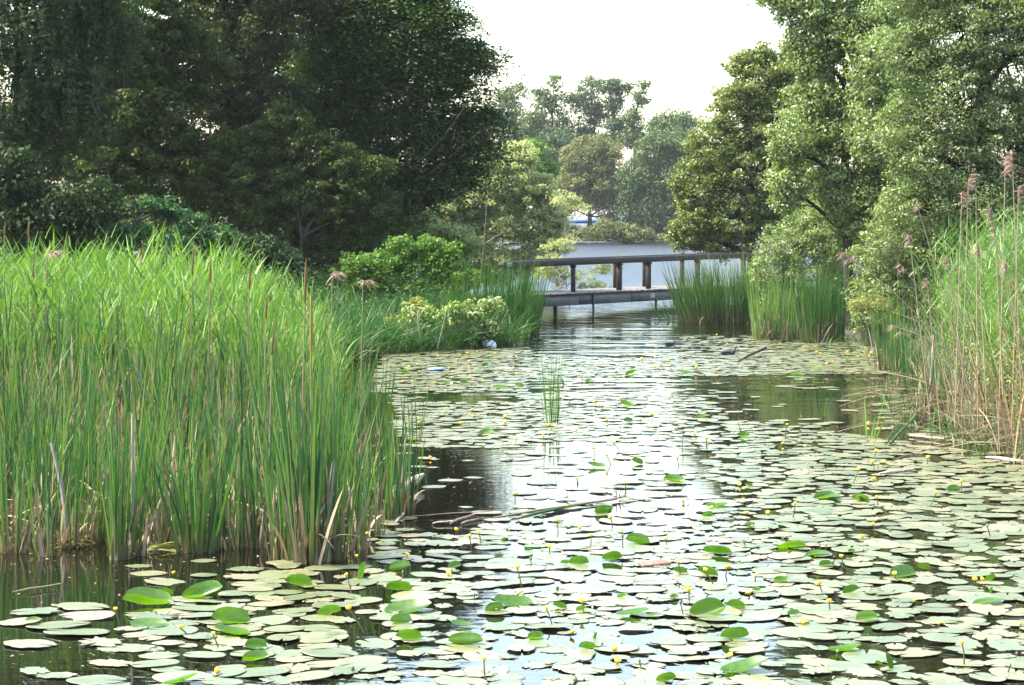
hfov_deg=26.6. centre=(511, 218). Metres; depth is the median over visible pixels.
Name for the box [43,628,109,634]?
lily pad
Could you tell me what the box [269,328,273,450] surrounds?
reed spike
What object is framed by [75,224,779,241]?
shore grass
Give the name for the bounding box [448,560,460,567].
lily pad
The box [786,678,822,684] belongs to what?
lily pad
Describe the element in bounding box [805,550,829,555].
lily pad
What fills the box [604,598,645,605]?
lily pad
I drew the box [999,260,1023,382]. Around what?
plumed reed
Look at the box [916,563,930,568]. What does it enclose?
lily pad
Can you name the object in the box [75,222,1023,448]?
ground
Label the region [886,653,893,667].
lily pad
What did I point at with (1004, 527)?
lily pad
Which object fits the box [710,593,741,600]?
lily pad
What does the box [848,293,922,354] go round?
yellow bush
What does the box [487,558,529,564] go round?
lily pad
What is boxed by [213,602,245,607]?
lily pad
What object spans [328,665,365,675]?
lily pad
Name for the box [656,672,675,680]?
lily pad
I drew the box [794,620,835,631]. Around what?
lily pad
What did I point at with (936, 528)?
lily pad
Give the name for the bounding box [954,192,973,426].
plumed reed
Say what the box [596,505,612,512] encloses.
lily pad
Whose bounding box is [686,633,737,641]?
lily pad
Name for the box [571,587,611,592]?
lily pad
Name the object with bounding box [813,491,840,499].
lily pad
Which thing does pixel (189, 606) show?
lily pad
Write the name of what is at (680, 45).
sky
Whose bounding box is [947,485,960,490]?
lily pad
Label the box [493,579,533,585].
lily pad
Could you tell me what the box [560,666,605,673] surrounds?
lily pad
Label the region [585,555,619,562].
lily pad
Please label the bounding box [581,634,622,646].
lily pad
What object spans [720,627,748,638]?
lily pad
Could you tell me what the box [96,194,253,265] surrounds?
elder bush
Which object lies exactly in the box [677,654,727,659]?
lily pad
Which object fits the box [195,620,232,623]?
lily pad
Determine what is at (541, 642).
lily pad
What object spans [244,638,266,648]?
lily pad
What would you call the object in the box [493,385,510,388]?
lily pad
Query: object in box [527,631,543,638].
lily pad
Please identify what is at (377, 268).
bramble bush
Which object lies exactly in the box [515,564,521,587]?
water lily
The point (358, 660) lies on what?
lily pad
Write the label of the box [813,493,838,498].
lily pad
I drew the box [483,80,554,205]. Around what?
pale tree
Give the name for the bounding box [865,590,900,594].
lily pad
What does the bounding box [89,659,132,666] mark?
lily pad
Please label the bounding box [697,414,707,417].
lily pad
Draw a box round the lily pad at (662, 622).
[631,619,678,626]
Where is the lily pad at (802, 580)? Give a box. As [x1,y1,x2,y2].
[766,577,813,582]
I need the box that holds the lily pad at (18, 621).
[0,617,41,625]
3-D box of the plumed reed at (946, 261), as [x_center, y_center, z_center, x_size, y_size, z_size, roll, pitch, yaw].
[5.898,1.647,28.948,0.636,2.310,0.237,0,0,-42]
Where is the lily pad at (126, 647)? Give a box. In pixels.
[97,643,156,652]
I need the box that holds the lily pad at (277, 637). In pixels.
[267,634,299,640]
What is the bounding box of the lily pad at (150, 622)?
[130,618,167,627]
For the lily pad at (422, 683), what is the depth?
14.42 m
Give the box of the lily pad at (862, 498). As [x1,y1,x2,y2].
[851,493,868,501]
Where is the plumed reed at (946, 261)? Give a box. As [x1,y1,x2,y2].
[937,255,971,426]
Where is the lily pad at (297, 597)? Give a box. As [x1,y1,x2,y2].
[283,594,316,600]
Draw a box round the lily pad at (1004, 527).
[982,524,1019,532]
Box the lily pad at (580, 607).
[576,605,586,609]
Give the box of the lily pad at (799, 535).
[783,533,815,537]
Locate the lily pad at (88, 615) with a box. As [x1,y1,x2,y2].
[60,610,115,620]
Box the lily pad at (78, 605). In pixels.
[51,602,109,609]
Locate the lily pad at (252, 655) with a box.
[242,650,268,660]
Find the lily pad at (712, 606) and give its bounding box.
[689,597,724,615]
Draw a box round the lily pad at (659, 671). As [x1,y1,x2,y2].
[631,667,667,674]
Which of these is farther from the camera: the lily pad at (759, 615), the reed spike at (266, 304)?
the reed spike at (266, 304)
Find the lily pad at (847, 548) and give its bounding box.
[831,546,867,551]
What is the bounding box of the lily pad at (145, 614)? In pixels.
[124,610,178,618]
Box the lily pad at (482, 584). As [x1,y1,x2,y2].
[465,580,499,588]
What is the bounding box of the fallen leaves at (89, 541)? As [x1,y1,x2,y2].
[55,536,94,547]
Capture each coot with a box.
[664,338,676,344]
[720,346,738,354]
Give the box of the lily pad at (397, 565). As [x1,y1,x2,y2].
[389,560,410,570]
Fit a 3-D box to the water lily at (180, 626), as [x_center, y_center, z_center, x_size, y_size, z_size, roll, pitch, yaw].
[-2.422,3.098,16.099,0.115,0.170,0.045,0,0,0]
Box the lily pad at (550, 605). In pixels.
[527,602,557,610]
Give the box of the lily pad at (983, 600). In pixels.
[972,597,1003,603]
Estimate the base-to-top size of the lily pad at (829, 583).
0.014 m
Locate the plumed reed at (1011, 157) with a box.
[1002,150,1023,421]
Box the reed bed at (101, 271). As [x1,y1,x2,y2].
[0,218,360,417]
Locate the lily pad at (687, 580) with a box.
[674,575,706,585]
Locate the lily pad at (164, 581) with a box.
[144,577,185,585]
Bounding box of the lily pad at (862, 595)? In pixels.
[838,592,889,599]
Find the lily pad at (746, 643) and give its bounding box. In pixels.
[725,641,769,646]
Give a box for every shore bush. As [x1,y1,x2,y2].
[536,216,621,240]
[565,217,670,243]
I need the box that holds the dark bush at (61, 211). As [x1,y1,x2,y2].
[0,139,303,281]
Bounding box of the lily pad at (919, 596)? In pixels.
[890,592,932,599]
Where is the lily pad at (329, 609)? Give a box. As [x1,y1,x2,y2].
[317,604,340,613]
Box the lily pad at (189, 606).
[171,603,220,610]
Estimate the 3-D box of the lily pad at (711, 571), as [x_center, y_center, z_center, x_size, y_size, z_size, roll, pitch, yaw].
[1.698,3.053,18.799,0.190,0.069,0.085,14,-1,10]
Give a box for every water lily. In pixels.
[113,607,119,624]
[178,624,186,633]
[211,631,218,646]
[344,573,351,591]
[346,605,364,632]
[365,532,375,551]
[482,657,486,679]
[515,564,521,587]
[544,606,552,623]
[579,598,584,612]
[614,657,621,664]
[686,586,691,600]
[703,567,713,583]
[727,652,732,659]
[816,580,822,591]
[960,640,964,663]
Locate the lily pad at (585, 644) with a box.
[579,641,595,647]
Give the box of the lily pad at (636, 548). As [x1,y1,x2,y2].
[608,544,654,551]
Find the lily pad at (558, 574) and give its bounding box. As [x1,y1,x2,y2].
[540,571,584,578]
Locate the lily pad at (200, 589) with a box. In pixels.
[182,580,222,597]
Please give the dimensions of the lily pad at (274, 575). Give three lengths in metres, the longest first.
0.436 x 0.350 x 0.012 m
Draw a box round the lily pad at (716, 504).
[705,502,727,506]
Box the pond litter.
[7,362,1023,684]
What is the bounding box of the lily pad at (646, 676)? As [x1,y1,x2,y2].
[634,673,672,682]
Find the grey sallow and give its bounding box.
[841,193,973,336]
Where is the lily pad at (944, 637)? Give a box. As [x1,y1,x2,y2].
[923,633,970,642]
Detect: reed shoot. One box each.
[814,392,830,415]
[852,397,885,438]
[875,413,918,445]
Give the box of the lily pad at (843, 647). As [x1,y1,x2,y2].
[828,643,860,650]
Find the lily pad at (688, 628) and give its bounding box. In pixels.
[670,625,714,631]
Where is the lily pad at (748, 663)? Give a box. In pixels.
[720,655,766,672]
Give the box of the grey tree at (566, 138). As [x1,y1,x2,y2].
[535,125,581,179]
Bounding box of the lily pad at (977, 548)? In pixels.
[954,544,988,551]
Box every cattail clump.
[0,395,48,553]
[14,419,69,557]
[51,438,100,547]
[63,390,135,543]
[94,380,153,559]
[119,446,161,556]
[128,408,202,547]
[151,421,241,553]
[203,395,258,549]
[226,333,349,560]
[226,387,294,548]
[247,291,374,565]
[291,329,389,561]
[317,394,384,550]
[336,336,380,406]
[341,390,404,537]
[348,408,411,520]
[353,333,400,437]
[378,386,416,471]
[383,407,428,515]
[401,382,431,441]
[410,272,482,313]
[445,256,509,327]
[475,233,546,338]
[504,251,554,334]
[538,342,563,422]
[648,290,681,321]
[655,249,726,322]
[693,244,756,322]
[729,242,780,322]
[745,266,784,339]
[766,251,811,340]
[786,255,839,342]
[811,246,852,340]
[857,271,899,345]
[861,257,920,371]
[880,292,933,394]
[899,314,954,420]
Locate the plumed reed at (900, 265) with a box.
[892,263,996,411]
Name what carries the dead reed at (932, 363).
in the water
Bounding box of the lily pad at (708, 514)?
[702,511,713,516]
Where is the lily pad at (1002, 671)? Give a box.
[989,667,1023,679]
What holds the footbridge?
on the ground at (849, 332)
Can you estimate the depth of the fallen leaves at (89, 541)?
20.51 m
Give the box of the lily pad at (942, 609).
[913,606,958,612]
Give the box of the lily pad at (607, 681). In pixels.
[575,678,625,684]
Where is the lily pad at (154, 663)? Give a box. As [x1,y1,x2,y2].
[130,659,179,666]
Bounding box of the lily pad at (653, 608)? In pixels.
[621,604,667,611]
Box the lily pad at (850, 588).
[842,584,858,592]
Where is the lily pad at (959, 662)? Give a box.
[942,658,984,666]
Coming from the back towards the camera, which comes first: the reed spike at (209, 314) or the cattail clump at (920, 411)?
the cattail clump at (920, 411)
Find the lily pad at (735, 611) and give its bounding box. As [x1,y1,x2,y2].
[720,608,741,615]
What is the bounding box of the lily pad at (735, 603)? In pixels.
[725,599,744,607]
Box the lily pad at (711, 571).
[697,566,717,575]
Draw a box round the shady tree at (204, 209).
[0,13,319,280]
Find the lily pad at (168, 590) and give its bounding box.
[159,587,172,593]
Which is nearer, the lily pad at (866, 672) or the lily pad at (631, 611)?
the lily pad at (866, 672)
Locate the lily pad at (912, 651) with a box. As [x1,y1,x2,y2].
[887,647,941,656]
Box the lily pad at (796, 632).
[770,627,829,637]
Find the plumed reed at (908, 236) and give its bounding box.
[903,234,930,419]
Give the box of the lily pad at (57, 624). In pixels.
[25,620,91,628]
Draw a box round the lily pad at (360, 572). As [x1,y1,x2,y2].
[357,561,365,578]
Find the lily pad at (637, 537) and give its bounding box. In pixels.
[625,533,649,543]
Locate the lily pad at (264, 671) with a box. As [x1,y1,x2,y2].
[232,666,290,676]
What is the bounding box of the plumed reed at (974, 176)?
[970,174,978,426]
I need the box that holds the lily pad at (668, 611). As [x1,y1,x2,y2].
[656,608,696,616]
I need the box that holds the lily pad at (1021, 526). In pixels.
[1014,524,1023,529]
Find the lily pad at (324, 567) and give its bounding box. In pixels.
[304,565,347,570]
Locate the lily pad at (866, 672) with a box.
[846,667,883,676]
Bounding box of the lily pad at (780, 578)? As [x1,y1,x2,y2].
[774,576,787,580]
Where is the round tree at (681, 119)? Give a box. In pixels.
[642,107,705,205]
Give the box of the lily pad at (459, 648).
[438,644,485,652]
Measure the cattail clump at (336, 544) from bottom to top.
2.318 m
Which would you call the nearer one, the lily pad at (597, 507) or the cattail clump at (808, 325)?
the lily pad at (597, 507)
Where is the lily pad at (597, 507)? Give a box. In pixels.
[594,505,611,513]
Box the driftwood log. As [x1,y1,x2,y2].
[393,473,424,491]
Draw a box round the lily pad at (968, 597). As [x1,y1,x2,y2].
[959,592,1004,603]
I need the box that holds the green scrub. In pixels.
[296,207,489,295]
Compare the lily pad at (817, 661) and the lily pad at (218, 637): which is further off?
the lily pad at (218, 637)
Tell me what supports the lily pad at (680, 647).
on the water
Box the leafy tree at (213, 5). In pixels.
[146,0,375,291]
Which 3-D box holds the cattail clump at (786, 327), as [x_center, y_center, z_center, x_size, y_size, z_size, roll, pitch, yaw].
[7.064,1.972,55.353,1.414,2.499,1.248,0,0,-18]
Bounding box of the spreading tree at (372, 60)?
[265,0,544,295]
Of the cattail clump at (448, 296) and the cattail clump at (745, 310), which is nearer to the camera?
the cattail clump at (448, 296)
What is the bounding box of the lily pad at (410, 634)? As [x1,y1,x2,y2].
[395,629,421,639]
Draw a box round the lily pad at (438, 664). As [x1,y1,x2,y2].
[415,660,460,667]
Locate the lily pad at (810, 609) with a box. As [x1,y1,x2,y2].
[793,606,841,614]
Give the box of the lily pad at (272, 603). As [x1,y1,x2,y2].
[247,600,294,606]
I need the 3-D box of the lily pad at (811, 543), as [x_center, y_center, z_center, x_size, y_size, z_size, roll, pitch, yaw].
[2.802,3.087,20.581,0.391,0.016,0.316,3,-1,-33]
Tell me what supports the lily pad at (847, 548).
on the water
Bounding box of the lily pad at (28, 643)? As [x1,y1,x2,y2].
[3,639,57,647]
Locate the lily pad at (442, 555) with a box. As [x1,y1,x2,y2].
[425,553,463,559]
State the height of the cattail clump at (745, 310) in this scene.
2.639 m
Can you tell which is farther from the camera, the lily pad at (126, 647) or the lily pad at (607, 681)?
the lily pad at (126, 647)
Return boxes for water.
[0,243,1023,684]
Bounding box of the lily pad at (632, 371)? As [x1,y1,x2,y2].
[625,369,636,374]
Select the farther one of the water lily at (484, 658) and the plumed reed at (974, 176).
the plumed reed at (974, 176)
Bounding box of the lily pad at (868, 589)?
[855,587,882,591]
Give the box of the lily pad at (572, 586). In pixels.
[560,583,592,589]
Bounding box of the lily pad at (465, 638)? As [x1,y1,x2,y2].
[448,632,482,643]
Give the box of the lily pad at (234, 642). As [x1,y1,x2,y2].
[213,638,247,645]
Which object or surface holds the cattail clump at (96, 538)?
in the water
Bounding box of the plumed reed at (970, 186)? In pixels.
[961,178,975,425]
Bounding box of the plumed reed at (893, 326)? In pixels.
[886,325,1020,402]
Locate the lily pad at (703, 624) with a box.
[692,621,728,627]
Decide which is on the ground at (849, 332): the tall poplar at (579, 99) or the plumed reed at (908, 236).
the tall poplar at (579, 99)
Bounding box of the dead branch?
[420,0,519,174]
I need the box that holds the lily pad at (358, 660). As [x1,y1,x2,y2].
[332,655,388,667]
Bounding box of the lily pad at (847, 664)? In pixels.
[824,661,870,673]
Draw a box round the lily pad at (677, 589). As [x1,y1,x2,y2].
[662,585,694,592]
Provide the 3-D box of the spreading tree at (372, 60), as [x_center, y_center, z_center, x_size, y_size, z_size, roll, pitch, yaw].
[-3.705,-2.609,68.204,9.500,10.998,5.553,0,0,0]
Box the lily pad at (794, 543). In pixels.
[776,540,805,547]
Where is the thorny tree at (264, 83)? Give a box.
[160,0,354,236]
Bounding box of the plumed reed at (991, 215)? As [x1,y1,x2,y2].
[979,207,1023,374]
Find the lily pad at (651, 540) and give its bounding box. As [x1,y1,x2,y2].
[630,538,659,542]
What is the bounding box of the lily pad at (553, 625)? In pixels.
[524,623,573,627]
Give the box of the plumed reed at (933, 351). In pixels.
[920,278,940,432]
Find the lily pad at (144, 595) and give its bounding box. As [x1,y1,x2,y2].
[122,586,172,604]
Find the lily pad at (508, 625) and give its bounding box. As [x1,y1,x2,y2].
[481,621,524,630]
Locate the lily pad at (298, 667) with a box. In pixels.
[276,663,310,672]
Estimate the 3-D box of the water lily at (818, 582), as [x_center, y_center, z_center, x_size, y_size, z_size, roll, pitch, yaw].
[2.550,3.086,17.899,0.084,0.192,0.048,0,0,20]
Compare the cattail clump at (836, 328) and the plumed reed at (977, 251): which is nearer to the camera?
the plumed reed at (977, 251)
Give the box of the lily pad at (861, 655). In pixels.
[842,649,886,663]
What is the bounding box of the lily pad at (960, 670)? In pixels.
[937,665,979,673]
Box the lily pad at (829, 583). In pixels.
[810,579,850,587]
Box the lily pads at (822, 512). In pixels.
[20,336,1023,684]
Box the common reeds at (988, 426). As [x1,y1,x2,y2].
[819,200,1023,463]
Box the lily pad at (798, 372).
[790,371,804,374]
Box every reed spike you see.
[3,221,5,286]
[27,216,29,309]
[31,253,33,332]
[45,249,65,354]
[141,248,143,317]
[190,245,193,374]
[207,259,211,389]
[247,264,250,398]
[262,294,267,458]
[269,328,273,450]
[301,258,306,446]
[327,270,348,349]
[357,280,374,406]
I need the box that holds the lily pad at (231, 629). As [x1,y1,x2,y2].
[214,624,250,634]
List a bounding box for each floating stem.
[13,583,61,591]
[407,509,515,516]
[494,497,619,517]
[515,505,568,519]
[561,499,616,505]
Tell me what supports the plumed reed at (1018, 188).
in the common reeds at (988, 426)
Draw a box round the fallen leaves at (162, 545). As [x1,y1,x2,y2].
[147,542,181,551]
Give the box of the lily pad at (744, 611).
[740,609,761,614]
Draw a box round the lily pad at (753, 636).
[728,633,766,640]
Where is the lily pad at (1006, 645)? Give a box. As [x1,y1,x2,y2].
[986,638,1023,650]
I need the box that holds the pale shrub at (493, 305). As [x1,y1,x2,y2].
[392,296,505,341]
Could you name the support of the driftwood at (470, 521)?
on the water
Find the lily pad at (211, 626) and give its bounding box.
[207,622,242,630]
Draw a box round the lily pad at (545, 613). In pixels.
[533,609,564,616]
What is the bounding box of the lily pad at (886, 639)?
[869,635,911,642]
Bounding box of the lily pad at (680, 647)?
[661,642,694,650]
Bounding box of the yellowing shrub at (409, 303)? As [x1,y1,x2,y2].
[385,296,436,326]
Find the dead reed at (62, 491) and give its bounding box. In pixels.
[50,442,69,539]
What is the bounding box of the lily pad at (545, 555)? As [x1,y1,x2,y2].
[533,552,567,559]
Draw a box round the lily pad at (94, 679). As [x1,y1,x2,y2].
[66,675,126,684]
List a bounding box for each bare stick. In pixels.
[417,312,420,345]
[437,308,446,348]
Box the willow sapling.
[531,189,624,305]
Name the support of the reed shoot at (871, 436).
on the water
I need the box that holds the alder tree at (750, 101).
[659,39,819,283]
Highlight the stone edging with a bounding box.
[137,239,1016,245]
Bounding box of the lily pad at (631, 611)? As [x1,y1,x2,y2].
[615,607,649,614]
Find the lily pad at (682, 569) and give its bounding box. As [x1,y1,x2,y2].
[673,566,687,572]
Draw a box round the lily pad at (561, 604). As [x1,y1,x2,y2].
[553,602,566,607]
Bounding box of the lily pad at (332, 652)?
[299,647,358,656]
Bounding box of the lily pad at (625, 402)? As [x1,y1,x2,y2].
[620,400,633,405]
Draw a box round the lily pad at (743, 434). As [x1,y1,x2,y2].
[738,431,749,436]
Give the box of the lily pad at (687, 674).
[673,671,710,678]
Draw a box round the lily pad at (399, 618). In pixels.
[390,613,411,623]
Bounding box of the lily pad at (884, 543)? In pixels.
[864,539,900,547]
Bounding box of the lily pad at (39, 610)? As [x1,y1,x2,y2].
[9,607,61,614]
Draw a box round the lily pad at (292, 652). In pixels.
[268,649,303,657]
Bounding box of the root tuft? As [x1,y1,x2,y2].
[596,488,633,500]
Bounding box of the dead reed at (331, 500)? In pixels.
[324,462,334,561]
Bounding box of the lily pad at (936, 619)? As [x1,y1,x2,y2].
[916,616,962,623]
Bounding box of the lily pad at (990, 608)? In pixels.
[968,604,1008,615]
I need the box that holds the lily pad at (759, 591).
[739,589,775,592]
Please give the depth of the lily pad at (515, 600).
17.38 m
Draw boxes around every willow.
[427,139,574,293]
[532,133,626,226]
[609,125,705,239]
[868,0,1023,280]
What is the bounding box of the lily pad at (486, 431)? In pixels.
[478,428,492,433]
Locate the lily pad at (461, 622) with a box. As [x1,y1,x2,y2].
[450,620,471,625]
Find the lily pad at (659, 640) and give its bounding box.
[645,637,686,644]
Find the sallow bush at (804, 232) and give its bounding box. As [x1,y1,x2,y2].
[744,176,880,320]
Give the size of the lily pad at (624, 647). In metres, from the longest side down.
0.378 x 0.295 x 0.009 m
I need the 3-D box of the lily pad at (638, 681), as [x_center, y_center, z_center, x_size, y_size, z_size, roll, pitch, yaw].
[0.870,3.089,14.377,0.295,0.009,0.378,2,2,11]
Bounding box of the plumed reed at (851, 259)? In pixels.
[836,252,995,405]
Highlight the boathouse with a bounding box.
[526,197,644,233]
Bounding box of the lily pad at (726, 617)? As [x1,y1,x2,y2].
[697,614,741,620]
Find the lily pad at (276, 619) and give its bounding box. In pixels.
[245,615,292,624]
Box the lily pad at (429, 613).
[407,611,441,615]
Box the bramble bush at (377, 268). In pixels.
[329,233,486,302]
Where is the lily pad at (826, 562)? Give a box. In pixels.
[819,560,831,565]
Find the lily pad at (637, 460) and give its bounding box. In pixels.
[632,457,642,463]
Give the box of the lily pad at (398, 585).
[385,580,411,589]
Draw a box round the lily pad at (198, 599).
[172,596,225,602]
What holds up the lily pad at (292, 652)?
on the water
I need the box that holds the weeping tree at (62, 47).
[0,0,150,275]
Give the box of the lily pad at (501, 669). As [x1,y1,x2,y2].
[464,664,508,675]
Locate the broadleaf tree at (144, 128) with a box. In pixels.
[54,0,243,281]
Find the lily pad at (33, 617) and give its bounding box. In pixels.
[25,616,40,621]
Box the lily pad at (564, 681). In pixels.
[541,677,574,684]
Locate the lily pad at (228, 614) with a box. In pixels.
[211,606,250,622]
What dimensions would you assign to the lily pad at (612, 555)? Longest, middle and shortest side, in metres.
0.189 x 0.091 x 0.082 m
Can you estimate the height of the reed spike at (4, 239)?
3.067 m
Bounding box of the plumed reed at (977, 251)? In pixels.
[972,244,986,411]
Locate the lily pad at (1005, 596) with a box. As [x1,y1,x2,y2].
[991,592,1023,599]
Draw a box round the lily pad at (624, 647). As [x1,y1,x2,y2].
[593,643,638,651]
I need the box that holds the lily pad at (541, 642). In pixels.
[515,638,555,646]
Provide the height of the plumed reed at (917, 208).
2.821 m
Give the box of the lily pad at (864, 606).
[842,603,882,609]
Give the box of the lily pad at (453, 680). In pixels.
[435,675,488,684]
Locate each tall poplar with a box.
[513,74,578,153]
[560,73,616,184]
[592,77,636,173]
[611,78,657,196]
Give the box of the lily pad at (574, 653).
[563,648,594,656]
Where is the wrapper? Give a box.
[428,367,443,370]
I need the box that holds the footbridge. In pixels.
[472,252,762,318]
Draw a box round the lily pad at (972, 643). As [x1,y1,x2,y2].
[953,639,982,648]
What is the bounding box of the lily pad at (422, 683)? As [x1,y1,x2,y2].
[401,682,441,684]
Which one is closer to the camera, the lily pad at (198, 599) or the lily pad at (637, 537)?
the lily pad at (198, 599)
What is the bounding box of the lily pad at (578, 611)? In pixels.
[555,608,596,613]
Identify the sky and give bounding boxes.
[0,0,1023,221]
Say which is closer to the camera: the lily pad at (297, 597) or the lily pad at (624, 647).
the lily pad at (624, 647)
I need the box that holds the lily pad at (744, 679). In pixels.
[727,674,785,684]
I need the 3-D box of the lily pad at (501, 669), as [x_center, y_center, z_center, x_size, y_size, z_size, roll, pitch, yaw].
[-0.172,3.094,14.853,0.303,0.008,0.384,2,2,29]
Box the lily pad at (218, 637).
[196,635,241,641]
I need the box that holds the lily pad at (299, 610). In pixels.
[272,607,315,613]
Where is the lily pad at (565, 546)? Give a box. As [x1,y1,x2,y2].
[551,542,591,549]
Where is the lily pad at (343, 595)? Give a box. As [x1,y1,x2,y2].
[331,592,360,598]
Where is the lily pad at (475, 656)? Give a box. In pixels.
[462,650,509,660]
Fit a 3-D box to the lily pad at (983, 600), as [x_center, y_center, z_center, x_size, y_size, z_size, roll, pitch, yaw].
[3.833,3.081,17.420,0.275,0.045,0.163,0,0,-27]
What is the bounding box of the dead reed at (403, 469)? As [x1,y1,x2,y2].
[401,439,405,502]
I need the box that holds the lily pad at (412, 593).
[391,590,443,598]
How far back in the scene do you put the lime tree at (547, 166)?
149.68 m
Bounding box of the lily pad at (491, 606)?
[485,602,504,610]
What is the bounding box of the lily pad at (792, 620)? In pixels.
[777,617,813,622]
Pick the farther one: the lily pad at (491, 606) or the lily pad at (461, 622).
the lily pad at (491, 606)
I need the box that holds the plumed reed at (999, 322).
[988,226,1005,433]
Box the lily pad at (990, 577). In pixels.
[984,574,995,580]
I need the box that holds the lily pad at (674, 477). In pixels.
[663,474,684,481]
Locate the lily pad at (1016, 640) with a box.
[986,638,1022,644]
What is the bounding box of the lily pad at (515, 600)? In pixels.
[493,594,532,605]
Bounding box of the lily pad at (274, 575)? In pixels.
[255,571,297,579]
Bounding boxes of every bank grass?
[168,255,557,362]
[760,277,1005,365]
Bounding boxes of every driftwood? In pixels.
[395,513,404,522]
[433,520,452,523]
[449,514,474,523]
[461,518,479,524]
[878,468,914,473]
[909,435,943,439]
[985,456,1023,462]
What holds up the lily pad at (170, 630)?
on the water
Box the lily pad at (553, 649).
[534,644,573,652]
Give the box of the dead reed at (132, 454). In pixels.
[131,413,133,524]
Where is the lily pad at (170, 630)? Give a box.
[143,625,198,634]
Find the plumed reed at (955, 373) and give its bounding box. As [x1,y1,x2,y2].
[893,331,1021,446]
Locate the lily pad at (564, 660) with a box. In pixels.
[544,655,580,664]
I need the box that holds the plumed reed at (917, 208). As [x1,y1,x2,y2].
[914,204,974,406]
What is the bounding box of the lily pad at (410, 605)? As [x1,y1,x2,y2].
[384,598,430,612]
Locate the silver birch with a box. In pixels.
[745,0,958,329]
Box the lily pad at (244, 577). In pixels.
[223,573,265,579]
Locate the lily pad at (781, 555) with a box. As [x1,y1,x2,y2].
[767,552,804,558]
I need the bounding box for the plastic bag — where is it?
[482,340,496,347]
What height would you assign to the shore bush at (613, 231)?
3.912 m
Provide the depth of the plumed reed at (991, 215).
27.88 m
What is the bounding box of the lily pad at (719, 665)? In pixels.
[708,659,765,673]
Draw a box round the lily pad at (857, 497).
[854,494,868,500]
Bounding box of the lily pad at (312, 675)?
[287,670,334,680]
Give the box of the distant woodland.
[87,171,1023,230]
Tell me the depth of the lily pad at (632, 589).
18.04 m
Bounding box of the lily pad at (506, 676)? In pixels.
[486,673,524,681]
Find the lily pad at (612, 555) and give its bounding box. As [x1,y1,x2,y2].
[602,551,622,559]
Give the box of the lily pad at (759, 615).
[742,611,780,620]
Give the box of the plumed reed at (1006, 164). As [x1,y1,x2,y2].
[997,157,1017,424]
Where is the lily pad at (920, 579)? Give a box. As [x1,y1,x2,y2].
[902,575,942,583]
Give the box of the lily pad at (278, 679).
[259,675,298,683]
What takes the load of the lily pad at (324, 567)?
on the water
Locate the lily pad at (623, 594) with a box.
[617,592,627,596]
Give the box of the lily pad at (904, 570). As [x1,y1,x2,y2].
[889,565,915,576]
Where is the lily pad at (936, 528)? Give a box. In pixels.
[916,524,953,531]
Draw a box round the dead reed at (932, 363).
[930,335,934,397]
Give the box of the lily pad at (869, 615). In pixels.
[855,610,878,621]
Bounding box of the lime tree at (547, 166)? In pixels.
[519,137,561,243]
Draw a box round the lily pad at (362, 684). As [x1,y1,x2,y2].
[344,683,382,684]
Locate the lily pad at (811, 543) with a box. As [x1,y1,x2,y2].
[803,541,821,545]
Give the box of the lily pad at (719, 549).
[702,545,732,553]
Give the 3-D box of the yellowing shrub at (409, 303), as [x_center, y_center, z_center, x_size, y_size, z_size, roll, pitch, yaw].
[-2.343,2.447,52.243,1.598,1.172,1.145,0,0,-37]
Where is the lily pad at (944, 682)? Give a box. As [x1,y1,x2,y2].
[928,679,974,684]
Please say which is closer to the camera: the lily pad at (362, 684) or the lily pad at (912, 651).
the lily pad at (362, 684)
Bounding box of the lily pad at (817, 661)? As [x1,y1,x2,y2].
[801,656,835,666]
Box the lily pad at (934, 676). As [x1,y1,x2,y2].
[918,672,963,681]
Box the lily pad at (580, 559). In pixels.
[568,555,588,564]
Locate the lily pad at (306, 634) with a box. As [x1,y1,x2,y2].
[286,632,330,638]
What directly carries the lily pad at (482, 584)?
on the water
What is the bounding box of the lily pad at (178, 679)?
[161,672,196,683]
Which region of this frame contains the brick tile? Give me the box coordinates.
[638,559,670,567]
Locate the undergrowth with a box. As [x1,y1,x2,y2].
[0,170,440,295]
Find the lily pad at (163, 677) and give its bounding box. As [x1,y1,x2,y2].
[152,670,215,681]
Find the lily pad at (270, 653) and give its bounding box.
[230,650,275,655]
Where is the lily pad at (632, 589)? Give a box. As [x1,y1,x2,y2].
[616,586,667,592]
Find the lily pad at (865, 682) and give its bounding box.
[848,680,890,684]
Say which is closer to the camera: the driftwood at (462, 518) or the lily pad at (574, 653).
the lily pad at (574, 653)
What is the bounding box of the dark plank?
[737,347,766,361]
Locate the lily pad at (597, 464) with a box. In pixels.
[588,461,606,466]
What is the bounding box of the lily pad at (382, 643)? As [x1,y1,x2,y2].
[355,638,395,648]
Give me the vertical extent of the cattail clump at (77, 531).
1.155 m
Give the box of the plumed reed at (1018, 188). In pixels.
[1011,186,1023,433]
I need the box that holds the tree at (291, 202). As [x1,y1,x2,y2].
[178,98,404,294]
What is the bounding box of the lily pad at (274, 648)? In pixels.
[255,645,284,651]
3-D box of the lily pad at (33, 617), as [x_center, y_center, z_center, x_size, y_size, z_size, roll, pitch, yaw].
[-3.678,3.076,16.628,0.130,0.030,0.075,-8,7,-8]
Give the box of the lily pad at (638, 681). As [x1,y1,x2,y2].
[621,677,665,684]
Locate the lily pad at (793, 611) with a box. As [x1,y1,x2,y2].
[787,609,799,614]
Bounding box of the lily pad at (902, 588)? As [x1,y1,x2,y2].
[878,584,914,592]
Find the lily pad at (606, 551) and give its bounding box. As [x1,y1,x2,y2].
[588,550,634,554]
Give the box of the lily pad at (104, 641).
[79,636,124,646]
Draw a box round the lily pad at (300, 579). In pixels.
[285,574,311,585]

